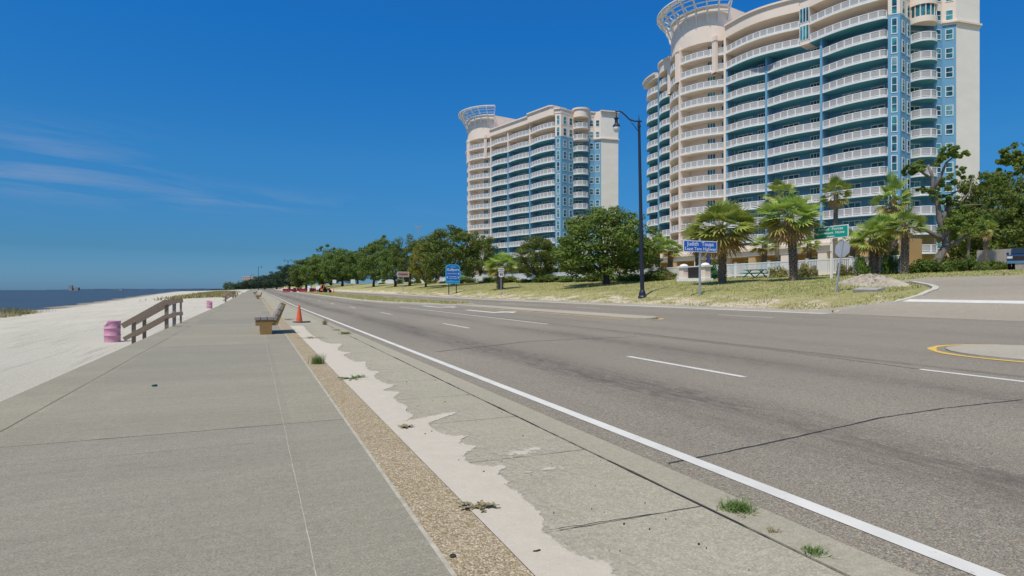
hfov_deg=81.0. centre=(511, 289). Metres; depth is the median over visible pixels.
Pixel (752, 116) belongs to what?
window
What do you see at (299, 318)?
traffic cone
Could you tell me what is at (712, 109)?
window
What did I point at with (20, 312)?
dune grass
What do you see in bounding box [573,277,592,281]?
hedge shrub
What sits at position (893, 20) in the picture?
window
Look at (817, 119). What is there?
window
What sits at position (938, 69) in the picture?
window
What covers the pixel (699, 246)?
highway sign
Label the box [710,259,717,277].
shrub
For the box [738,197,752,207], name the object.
window
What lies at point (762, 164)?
window
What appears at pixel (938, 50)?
window
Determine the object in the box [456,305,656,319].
median nose
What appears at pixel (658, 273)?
hedge shrub
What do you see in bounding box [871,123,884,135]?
window
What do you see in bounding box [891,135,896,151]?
window
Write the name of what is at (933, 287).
island kerb
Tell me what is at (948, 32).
window
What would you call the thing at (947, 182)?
window
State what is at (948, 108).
window
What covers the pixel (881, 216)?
palm tree
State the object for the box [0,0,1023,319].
sky
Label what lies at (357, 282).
oak tree
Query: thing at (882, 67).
window
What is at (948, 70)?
window
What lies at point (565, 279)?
hedge shrub
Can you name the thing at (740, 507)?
grass tuft
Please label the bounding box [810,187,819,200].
window
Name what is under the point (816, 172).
window
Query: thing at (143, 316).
beach stairs
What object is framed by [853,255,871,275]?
shrub
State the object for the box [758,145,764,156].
window
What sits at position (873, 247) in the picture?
palm tree
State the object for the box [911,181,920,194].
window
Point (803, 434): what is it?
road cracks
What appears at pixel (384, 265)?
oak tree
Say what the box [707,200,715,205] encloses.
window
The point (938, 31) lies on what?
window
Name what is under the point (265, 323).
park bench
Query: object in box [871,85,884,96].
window
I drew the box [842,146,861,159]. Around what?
window
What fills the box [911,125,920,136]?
window
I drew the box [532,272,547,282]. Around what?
hedge shrub
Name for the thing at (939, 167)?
window
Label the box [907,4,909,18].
window
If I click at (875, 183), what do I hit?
window
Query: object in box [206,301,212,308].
trash drum
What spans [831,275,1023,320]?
side street
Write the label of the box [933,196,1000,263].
oak tree
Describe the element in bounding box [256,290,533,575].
aggregate strip
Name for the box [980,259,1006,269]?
shrub
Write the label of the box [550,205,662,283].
oak tree
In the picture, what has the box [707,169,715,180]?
window
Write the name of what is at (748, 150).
window
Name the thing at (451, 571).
strip edge
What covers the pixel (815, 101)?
window
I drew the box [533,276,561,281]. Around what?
shrub
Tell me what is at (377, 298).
median grass
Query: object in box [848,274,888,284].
mound stones
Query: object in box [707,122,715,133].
window
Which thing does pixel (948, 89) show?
window
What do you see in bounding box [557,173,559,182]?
window
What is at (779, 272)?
shrub
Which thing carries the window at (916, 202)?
in the condo tower at (810, 97)
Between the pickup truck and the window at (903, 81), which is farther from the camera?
the window at (903, 81)
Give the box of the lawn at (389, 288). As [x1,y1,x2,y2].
[275,269,1023,312]
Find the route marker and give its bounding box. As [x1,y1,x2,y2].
[498,268,503,277]
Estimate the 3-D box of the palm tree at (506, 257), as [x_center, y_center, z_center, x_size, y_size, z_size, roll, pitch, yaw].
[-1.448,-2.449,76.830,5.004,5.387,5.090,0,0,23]
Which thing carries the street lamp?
on the lawn at (389, 288)
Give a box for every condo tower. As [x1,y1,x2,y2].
[458,105,619,277]
[642,0,981,264]
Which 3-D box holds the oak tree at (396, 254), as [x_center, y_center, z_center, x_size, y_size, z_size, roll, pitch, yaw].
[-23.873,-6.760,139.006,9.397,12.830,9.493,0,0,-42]
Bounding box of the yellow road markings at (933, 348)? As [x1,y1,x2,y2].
[488,308,1023,361]
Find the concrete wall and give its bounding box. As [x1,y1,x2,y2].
[977,249,1023,269]
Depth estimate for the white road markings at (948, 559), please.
4.59 m
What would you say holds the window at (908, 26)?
in the condo tower at (810, 97)
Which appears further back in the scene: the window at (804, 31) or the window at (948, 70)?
the window at (804, 31)
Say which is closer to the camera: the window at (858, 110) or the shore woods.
the window at (858, 110)
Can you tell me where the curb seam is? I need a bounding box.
[277,300,844,575]
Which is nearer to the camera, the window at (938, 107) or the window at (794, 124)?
the window at (938, 107)
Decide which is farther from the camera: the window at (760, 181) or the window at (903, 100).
the window at (760, 181)
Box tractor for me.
[319,284,331,292]
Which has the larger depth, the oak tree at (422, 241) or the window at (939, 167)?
the oak tree at (422, 241)
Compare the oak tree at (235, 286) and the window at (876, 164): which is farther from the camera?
the oak tree at (235, 286)
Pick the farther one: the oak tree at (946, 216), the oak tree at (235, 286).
the oak tree at (235, 286)
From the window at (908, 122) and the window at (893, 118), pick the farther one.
the window at (908, 122)
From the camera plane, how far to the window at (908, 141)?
91.97 m
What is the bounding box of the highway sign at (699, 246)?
[683,238,716,294]
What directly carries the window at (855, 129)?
in the condo tower at (810, 97)
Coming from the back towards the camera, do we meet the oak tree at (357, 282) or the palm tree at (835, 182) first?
the oak tree at (357, 282)
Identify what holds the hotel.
on the inland ground at (202, 289)
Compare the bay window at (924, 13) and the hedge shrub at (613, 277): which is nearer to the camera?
the hedge shrub at (613, 277)
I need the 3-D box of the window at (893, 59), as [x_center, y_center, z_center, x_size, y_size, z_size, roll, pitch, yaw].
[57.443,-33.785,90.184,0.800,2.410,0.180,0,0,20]
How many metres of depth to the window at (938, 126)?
93.19 m
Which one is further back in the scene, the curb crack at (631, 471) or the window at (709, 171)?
the window at (709, 171)
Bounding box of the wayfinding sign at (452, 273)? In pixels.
[445,264,459,294]
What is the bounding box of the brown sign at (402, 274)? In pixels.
[397,272,408,276]
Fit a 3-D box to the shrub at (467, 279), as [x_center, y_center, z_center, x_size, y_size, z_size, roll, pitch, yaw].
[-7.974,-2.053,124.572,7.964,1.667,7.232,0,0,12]
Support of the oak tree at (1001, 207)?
on the lawn at (389, 288)
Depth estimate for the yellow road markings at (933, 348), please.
12.96 m
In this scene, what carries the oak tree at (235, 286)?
on the beach sand
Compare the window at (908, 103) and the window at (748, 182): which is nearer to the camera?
the window at (908, 103)
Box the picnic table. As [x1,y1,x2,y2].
[740,269,767,277]
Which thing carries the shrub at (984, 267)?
on the lawn at (389, 288)
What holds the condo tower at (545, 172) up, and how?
on the lawn at (389, 288)
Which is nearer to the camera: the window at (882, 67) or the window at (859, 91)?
the window at (882, 67)
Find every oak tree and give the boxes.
[232,284,252,288]
[238,279,262,288]
[248,275,271,288]
[259,271,287,288]
[270,264,303,288]
[286,257,321,288]
[297,255,344,287]
[311,244,342,277]
[319,248,360,285]
[343,251,371,283]
[351,240,390,286]
[368,235,399,279]
[376,247,412,286]
[389,234,428,285]
[407,243,442,286]
[415,234,454,275]
[417,224,490,285]
[457,231,498,275]
[512,236,561,277]
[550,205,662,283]
[622,234,656,271]
[901,144,997,264]
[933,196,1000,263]
[935,169,1023,258]
[982,199,1023,248]
[983,142,1023,190]
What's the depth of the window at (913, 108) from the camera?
94.01 m
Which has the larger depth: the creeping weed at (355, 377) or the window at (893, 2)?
the window at (893, 2)
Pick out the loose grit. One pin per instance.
(569, 492)
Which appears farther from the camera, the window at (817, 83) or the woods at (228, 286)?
the woods at (228, 286)
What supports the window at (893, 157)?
in the condo tower at (810, 97)
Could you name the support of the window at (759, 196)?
in the condo tower at (810, 97)
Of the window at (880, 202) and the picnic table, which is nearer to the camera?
the picnic table
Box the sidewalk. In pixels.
[0,289,450,575]
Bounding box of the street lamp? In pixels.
[613,110,646,297]
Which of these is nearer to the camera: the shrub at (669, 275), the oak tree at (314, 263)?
the shrub at (669, 275)
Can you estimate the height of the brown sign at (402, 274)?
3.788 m
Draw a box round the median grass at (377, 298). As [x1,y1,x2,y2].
[275,289,472,303]
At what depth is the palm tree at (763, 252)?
57.48 m
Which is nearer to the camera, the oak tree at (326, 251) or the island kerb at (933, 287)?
the island kerb at (933, 287)
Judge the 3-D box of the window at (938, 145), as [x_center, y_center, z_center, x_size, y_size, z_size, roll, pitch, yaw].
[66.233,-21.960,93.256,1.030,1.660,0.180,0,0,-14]
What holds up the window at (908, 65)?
in the condo tower at (810, 97)
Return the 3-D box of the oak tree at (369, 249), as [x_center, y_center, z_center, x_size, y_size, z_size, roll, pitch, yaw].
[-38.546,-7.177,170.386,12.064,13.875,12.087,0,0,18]
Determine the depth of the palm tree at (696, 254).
65.97 m
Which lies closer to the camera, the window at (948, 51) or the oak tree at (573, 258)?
the oak tree at (573, 258)
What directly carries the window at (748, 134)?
in the condo tower at (810, 97)
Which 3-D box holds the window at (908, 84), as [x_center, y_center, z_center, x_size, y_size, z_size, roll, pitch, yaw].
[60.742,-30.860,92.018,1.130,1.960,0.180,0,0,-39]
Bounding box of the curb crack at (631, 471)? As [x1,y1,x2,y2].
[330,326,849,575]
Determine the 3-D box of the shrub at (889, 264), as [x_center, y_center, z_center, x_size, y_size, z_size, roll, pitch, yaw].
[27.188,-2.025,42.984,1.430,2.559,1.299,0,0,-8]
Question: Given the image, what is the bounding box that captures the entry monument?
[677,263,712,281]
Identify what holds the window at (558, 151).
in the condo tower at (545, 172)
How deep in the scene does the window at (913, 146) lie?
94.01 m
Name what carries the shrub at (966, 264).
on the lawn at (389, 288)
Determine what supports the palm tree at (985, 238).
on the lawn at (389, 288)
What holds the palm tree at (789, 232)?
on the lawn at (389, 288)
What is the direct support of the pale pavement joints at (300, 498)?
on the sidewalk
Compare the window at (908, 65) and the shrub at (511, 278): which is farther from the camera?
the shrub at (511, 278)
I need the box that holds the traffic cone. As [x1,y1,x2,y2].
[293,305,310,322]
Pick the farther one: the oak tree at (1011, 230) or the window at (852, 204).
the window at (852, 204)
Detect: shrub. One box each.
[460,276,478,283]
[478,276,494,282]
[491,276,518,282]
[513,278,532,282]
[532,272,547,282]
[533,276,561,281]
[538,274,557,282]
[558,275,580,281]
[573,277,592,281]
[585,271,610,281]
[598,273,629,281]
[616,273,639,280]
[644,267,676,281]
[662,269,672,279]
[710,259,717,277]
[766,265,788,277]
[798,262,818,277]
[836,261,853,275]
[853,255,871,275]
[880,244,900,274]
[908,258,933,273]
[923,258,959,272]
[946,255,978,271]
[965,261,993,270]
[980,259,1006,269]
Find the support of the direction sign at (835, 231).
on the lawn at (389, 288)
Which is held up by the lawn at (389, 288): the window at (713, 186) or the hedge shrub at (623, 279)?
the hedge shrub at (623, 279)
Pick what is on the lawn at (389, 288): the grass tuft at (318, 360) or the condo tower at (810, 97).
the condo tower at (810, 97)
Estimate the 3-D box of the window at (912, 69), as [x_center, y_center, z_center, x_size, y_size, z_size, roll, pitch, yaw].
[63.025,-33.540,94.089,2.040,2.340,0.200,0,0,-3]
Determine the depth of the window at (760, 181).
108.55 m
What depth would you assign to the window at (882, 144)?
93.55 m
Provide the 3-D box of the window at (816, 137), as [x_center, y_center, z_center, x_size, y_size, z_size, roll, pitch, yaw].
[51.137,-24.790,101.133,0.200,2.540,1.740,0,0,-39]
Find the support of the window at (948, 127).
in the condo tower at (810, 97)
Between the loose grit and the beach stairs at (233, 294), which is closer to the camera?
the loose grit
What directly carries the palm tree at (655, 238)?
on the lawn at (389, 288)
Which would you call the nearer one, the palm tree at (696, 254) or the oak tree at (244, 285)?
the palm tree at (696, 254)
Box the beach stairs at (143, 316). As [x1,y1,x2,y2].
[121,298,182,343]
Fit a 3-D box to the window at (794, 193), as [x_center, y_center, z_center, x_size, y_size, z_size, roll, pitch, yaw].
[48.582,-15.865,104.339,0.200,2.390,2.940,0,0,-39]
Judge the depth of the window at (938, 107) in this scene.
93.19 m
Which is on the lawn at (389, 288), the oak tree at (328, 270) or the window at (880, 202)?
the oak tree at (328, 270)
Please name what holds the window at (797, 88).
in the condo tower at (810, 97)
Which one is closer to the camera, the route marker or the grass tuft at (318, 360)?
the grass tuft at (318, 360)
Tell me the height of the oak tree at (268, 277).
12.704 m
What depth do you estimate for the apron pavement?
3.90 m
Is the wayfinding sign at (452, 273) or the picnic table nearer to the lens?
the picnic table
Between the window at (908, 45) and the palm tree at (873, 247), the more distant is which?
the window at (908, 45)
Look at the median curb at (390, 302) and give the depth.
56.72 m
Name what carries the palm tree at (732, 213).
on the lawn at (389, 288)
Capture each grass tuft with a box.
[308,352,325,364]
[716,491,768,516]
[766,523,781,533]
[801,542,836,557]
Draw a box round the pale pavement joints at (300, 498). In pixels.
[74,313,650,575]
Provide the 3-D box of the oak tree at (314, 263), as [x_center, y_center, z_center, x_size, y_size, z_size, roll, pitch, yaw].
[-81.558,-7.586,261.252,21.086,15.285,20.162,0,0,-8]
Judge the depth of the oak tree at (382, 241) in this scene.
275.14 m
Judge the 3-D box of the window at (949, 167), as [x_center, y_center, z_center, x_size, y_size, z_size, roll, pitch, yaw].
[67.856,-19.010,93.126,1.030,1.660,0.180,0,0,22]
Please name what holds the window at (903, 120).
in the condo tower at (810, 97)
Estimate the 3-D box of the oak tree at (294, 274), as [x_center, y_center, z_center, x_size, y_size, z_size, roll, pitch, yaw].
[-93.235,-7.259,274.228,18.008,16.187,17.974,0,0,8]
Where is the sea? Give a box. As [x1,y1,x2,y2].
[0,290,214,312]
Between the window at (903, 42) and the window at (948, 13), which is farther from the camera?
the window at (948, 13)
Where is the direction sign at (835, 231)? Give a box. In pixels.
[814,224,848,278]
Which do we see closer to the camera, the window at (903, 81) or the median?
the median
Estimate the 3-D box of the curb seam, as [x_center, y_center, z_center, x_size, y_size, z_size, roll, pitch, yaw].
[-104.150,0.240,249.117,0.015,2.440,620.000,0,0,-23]
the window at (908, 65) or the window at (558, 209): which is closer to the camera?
the window at (908, 65)
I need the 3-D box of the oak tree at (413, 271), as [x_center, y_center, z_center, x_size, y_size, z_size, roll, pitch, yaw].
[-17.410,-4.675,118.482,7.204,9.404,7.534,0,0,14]
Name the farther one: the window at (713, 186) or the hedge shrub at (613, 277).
the window at (713, 186)
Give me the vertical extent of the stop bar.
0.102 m
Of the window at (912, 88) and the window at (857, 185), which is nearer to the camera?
the window at (912, 88)
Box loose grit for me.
[392,372,748,570]
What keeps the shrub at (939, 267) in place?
on the lawn at (389, 288)
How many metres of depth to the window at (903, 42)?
90.63 m
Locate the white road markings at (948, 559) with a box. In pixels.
[268,293,1023,575]
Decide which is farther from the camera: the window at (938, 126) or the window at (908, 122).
the window at (938, 126)
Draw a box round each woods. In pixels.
[67,288,223,289]
[223,280,274,289]
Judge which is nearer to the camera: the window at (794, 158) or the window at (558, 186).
the window at (794, 158)
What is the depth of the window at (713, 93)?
114.60 m
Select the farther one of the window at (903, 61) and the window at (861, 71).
the window at (861, 71)
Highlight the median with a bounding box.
[945,345,1023,360]
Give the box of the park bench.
[254,303,285,334]
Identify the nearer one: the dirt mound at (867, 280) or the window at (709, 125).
the dirt mound at (867, 280)
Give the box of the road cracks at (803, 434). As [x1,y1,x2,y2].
[438,325,1021,463]
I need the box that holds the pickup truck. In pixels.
[1006,248,1023,269]
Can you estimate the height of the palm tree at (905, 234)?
5.106 m
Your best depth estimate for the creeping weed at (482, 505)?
3.70 m
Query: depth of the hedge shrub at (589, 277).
77.13 m
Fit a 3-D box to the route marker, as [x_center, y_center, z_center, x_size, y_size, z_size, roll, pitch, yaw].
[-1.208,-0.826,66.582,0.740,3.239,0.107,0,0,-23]
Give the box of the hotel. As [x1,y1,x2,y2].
[243,277,254,280]
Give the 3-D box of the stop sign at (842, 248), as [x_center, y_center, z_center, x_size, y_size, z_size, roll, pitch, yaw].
[17.076,-1.222,31.275,0.083,2.797,0.850,7,1,-24]
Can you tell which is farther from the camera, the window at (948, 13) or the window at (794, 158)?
the window at (794, 158)
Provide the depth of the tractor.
149.24 m
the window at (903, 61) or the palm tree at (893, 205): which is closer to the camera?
the palm tree at (893, 205)
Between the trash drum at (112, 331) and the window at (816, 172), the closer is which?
the trash drum at (112, 331)
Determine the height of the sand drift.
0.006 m
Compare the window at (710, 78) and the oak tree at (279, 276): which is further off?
the oak tree at (279, 276)
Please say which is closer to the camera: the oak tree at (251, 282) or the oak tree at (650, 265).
the oak tree at (650, 265)
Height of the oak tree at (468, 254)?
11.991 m
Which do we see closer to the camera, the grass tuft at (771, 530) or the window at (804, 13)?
the grass tuft at (771, 530)
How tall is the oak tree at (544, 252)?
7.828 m
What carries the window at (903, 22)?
in the condo tower at (810, 97)
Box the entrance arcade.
[601,236,921,276]
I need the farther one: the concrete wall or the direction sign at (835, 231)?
the concrete wall
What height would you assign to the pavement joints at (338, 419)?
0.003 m
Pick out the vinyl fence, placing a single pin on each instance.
(851, 260)
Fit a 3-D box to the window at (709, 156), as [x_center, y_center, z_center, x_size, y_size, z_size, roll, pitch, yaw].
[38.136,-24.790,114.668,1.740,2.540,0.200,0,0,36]
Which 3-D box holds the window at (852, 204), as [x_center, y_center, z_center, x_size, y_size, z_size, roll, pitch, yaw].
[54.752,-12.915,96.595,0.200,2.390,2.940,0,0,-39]
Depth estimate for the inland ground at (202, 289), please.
1756.85 m
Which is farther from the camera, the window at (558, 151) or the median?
the window at (558, 151)
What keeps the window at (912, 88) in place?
in the condo tower at (810, 97)
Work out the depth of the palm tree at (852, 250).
50.05 m
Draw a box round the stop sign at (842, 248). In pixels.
[835,240,849,291]
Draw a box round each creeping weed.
[337,374,367,378]
[458,500,499,510]
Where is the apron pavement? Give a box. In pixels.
[256,289,843,575]
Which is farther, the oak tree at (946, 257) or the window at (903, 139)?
the window at (903, 139)
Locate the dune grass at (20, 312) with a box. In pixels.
[0,306,55,317]
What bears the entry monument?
on the lawn at (389, 288)
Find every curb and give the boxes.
[260,290,917,575]
[274,289,477,305]
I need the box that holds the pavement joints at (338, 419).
[0,319,701,531]
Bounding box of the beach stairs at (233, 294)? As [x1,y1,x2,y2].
[223,291,235,301]
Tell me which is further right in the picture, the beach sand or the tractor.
the tractor
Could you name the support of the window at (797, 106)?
in the condo tower at (810, 97)
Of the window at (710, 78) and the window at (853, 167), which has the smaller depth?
the window at (853, 167)
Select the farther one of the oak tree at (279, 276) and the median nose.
the oak tree at (279, 276)
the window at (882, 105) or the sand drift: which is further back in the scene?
the window at (882, 105)
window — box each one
[557,115,559,124]
[557,150,559,159]
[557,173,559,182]
[557,185,559,194]
[557,208,559,217]
[707,75,715,86]
[707,91,715,102]
[707,106,715,117]
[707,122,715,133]
[707,137,715,149]
[707,153,715,164]
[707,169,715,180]
[707,184,715,196]
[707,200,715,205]
[738,116,752,127]
[738,132,752,143]
[738,149,751,159]
[738,165,751,176]
[738,181,752,192]
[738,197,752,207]
[758,129,764,139]
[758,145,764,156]
[758,162,764,173]
[758,178,764,189]
[758,195,764,200]
[783,88,799,99]
[783,105,799,117]
[783,122,799,134]
[783,139,799,151]
[783,156,799,169]
[783,174,798,184]
[783,191,799,196]
[799,6,809,23]
[799,24,809,41]
[810,64,819,74]
[810,82,819,92]
[810,99,819,110]
[810,117,819,129]
[810,134,819,147]
[810,152,819,164]
[810,170,819,182]
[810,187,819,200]
[842,71,861,84]
[842,90,861,102]
[842,108,861,121]
[842,127,861,139]
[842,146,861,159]
[842,164,861,177]
[842,220,861,226]
[843,201,861,215]
[844,183,861,195]
[871,66,884,77]
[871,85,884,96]
[871,104,884,116]
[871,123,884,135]
[871,142,884,154]
[871,161,884,174]
[871,180,884,193]
[871,199,884,212]
[891,0,896,14]
[891,17,896,33]
[891,37,896,53]
[891,57,896,72]
[891,76,896,92]
[891,96,896,112]
[891,116,896,131]
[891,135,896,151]
[891,155,896,171]
[902,0,904,14]
[902,20,904,34]
[902,39,904,53]
[902,59,904,73]
[902,79,904,92]
[902,98,904,111]
[902,118,904,131]
[902,137,904,150]
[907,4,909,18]
[907,24,909,37]
[907,43,909,57]
[907,62,909,76]
[907,82,909,95]
[907,101,909,114]
[907,120,909,133]
[907,139,909,152]
[910,0,937,5]
[910,1,937,25]
[911,68,920,79]
[911,87,920,98]
[911,106,920,117]
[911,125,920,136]
[911,144,920,155]
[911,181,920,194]
[911,200,920,213]
[936,29,940,39]
[936,48,940,58]
[936,67,940,77]
[936,86,940,96]
[936,105,940,115]
[936,124,940,134]
[936,143,940,153]
[936,163,940,172]
[937,10,940,20]
[945,9,952,20]
[945,28,952,39]
[945,48,952,58]
[945,67,952,77]
[945,86,952,96]
[945,105,952,115]
[945,124,952,134]
[945,162,952,172]
[945,181,952,191]
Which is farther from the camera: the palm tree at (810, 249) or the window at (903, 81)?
the window at (903, 81)
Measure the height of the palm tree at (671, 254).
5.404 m
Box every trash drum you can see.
[103,320,120,342]
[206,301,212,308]
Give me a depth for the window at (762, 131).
108.55 m
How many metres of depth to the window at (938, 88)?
93.19 m
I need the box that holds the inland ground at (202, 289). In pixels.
[181,289,223,289]
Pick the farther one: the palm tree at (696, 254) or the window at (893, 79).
the window at (893, 79)
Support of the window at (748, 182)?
in the condo tower at (810, 97)
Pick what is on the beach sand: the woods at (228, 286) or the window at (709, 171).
the woods at (228, 286)
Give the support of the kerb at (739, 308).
on the road
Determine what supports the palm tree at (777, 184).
on the lawn at (389, 288)
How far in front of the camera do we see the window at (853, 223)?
96.48 m
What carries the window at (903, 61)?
in the condo tower at (810, 97)
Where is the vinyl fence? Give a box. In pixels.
[377,253,901,283]
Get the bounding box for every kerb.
[335,291,832,313]
[810,281,938,312]
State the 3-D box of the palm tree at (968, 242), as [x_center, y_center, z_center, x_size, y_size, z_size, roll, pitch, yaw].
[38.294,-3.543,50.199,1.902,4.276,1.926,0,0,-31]
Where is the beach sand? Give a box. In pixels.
[0,289,249,401]
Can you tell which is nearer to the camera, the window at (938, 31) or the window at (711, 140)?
the window at (938, 31)
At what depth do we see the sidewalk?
4.44 m
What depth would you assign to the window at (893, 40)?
90.15 m
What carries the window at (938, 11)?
in the condo tower at (810, 97)
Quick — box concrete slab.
[853,287,884,291]
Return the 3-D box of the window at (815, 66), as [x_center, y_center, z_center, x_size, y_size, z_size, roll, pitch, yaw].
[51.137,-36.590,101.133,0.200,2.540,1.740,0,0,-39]
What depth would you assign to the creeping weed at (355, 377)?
9.08 m
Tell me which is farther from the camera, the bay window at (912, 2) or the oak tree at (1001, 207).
the bay window at (912, 2)
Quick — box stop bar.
[895,299,1023,303]
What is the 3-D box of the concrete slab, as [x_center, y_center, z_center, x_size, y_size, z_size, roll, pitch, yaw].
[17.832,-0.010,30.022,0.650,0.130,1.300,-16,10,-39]
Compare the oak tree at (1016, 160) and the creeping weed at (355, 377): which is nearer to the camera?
the creeping weed at (355, 377)
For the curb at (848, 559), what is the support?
on the road
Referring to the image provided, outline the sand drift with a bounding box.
[290,326,694,575]
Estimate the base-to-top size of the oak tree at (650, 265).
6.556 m
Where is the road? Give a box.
[259,288,1023,575]
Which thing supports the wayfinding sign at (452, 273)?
on the lawn at (389, 288)
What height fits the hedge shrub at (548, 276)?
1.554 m
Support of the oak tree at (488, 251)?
on the lawn at (389, 288)
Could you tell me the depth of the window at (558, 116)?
151.96 m
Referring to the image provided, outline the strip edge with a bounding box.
[260,297,456,575]
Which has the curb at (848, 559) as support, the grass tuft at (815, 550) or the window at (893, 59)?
the grass tuft at (815, 550)
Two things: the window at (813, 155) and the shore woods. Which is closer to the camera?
the window at (813, 155)
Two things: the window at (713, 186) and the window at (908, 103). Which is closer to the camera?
the window at (908, 103)
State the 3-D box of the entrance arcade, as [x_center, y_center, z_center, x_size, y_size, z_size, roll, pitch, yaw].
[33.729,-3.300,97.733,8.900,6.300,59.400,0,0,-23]
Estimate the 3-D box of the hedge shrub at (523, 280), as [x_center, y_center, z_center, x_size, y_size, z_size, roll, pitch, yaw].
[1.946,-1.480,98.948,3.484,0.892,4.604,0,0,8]
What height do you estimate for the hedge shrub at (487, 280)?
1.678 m
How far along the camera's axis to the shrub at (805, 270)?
47.53 m
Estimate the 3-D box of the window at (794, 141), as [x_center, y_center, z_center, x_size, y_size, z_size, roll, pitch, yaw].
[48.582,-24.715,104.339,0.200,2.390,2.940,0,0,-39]
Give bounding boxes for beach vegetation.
[140,290,241,300]
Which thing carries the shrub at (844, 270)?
on the lawn at (389, 288)
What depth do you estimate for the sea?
300.02 m
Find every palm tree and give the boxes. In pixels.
[483,252,517,289]
[651,233,666,267]
[655,238,682,271]
[678,197,762,283]
[678,238,704,265]
[748,235,780,275]
[751,192,829,280]
[761,177,797,275]
[797,234,822,272]
[817,174,853,274]
[836,229,865,273]
[849,217,898,273]
[864,211,900,273]
[868,170,914,272]
[882,206,929,273]
[956,223,981,258]
[978,211,999,263]
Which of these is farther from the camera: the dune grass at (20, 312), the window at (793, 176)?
the window at (793, 176)
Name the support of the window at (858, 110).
in the condo tower at (810, 97)
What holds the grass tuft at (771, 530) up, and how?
on the curb at (848, 559)
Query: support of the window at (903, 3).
in the condo tower at (810, 97)
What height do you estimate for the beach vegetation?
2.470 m
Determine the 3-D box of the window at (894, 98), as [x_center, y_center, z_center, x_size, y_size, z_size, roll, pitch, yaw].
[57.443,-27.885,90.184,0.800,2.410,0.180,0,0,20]
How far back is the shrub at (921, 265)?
41.24 m
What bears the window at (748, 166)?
in the condo tower at (810, 97)
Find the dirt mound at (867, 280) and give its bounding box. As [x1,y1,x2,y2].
[838,273,908,286]

